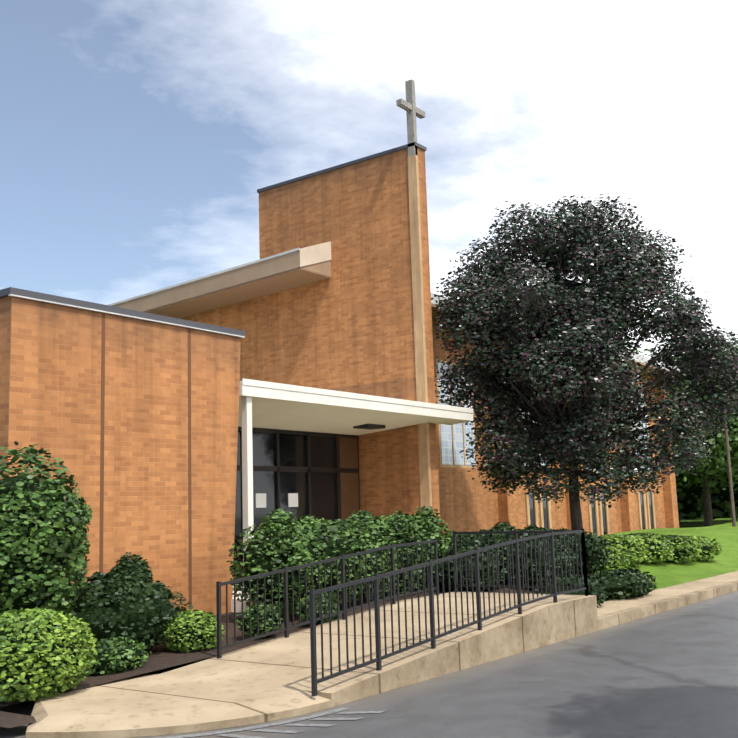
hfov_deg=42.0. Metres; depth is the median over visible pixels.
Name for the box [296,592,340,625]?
bush
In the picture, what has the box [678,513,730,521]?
hedgerow
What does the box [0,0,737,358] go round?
sky
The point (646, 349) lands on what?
tree
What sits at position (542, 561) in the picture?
yew shrub
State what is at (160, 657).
mulch bed
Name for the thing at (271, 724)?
paint hatching
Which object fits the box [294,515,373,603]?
hedge shrub
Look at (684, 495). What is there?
hedgerow
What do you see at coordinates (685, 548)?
spirea shrub
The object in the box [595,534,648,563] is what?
spirea shrub
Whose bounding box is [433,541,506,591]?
yew shrub
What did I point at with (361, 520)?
hedge shrub
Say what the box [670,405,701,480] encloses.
tree
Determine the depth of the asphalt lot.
9.06 m
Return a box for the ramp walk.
[159,592,598,706]
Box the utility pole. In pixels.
[713,390,737,526]
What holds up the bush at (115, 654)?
on the mulch bed
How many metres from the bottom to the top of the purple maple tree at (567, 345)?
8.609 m
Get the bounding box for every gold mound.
[0,607,96,702]
[161,609,224,652]
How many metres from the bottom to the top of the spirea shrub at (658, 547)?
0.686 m
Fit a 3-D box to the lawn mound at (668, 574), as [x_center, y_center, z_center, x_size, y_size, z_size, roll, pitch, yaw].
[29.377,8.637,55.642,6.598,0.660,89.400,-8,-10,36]
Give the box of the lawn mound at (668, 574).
[595,522,737,589]
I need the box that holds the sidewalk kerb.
[597,571,737,629]
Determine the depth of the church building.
20.54 m
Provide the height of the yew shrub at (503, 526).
1.129 m
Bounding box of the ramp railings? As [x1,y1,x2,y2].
[216,529,588,695]
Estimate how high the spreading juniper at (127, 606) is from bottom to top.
1.004 m
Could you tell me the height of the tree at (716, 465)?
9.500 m
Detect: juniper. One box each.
[43,569,193,650]
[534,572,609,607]
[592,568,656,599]
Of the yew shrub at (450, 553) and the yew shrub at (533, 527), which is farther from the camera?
the yew shrub at (533, 527)
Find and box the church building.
[0,79,683,614]
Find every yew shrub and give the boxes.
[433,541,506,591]
[439,529,510,585]
[475,521,544,582]
[499,536,579,585]
[522,524,581,571]
[560,527,612,574]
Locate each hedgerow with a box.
[676,474,737,519]
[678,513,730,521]
[681,475,737,518]
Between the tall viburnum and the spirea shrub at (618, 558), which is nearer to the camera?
the tall viburnum
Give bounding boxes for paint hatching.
[160,708,383,737]
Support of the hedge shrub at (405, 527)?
on the mulch bed
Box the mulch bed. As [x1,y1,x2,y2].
[0,574,651,727]
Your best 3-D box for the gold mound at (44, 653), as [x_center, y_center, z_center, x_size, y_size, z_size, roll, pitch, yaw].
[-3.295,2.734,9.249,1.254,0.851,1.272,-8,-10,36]
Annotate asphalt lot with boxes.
[0,591,737,737]
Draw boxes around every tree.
[431,192,737,529]
[622,340,685,394]
[641,324,735,360]
[669,365,737,526]
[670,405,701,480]
[673,341,737,490]
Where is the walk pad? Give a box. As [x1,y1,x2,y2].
[26,674,331,737]
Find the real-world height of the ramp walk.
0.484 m
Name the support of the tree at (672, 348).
on the ground sheet
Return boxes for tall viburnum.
[0,441,92,614]
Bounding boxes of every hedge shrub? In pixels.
[226,508,329,614]
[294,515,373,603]
[328,510,399,601]
[370,511,430,596]
[400,506,456,589]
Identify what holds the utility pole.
on the lawn mound at (668, 574)
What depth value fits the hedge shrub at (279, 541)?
13.32 m
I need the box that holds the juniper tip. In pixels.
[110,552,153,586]
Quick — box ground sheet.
[111,517,737,681]
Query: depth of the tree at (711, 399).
50.20 m
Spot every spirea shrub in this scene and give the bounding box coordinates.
[588,546,629,574]
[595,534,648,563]
[627,532,675,563]
[660,535,702,562]
[683,535,721,560]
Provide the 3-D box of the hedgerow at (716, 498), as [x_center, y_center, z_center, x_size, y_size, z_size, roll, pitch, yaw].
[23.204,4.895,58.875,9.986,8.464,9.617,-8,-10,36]
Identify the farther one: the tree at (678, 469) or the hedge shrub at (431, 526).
the tree at (678, 469)
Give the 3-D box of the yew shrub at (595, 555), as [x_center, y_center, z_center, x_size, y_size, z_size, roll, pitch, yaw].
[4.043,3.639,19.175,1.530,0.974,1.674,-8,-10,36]
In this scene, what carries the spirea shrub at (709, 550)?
on the lawn mound at (668, 574)
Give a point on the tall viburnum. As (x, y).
(44, 523)
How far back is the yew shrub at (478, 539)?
16.70 m
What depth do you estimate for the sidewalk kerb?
16.35 m
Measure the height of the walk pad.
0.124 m
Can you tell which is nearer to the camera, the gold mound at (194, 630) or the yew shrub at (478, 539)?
the gold mound at (194, 630)
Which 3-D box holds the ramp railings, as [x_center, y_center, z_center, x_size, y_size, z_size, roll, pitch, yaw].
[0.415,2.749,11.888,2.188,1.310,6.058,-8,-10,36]

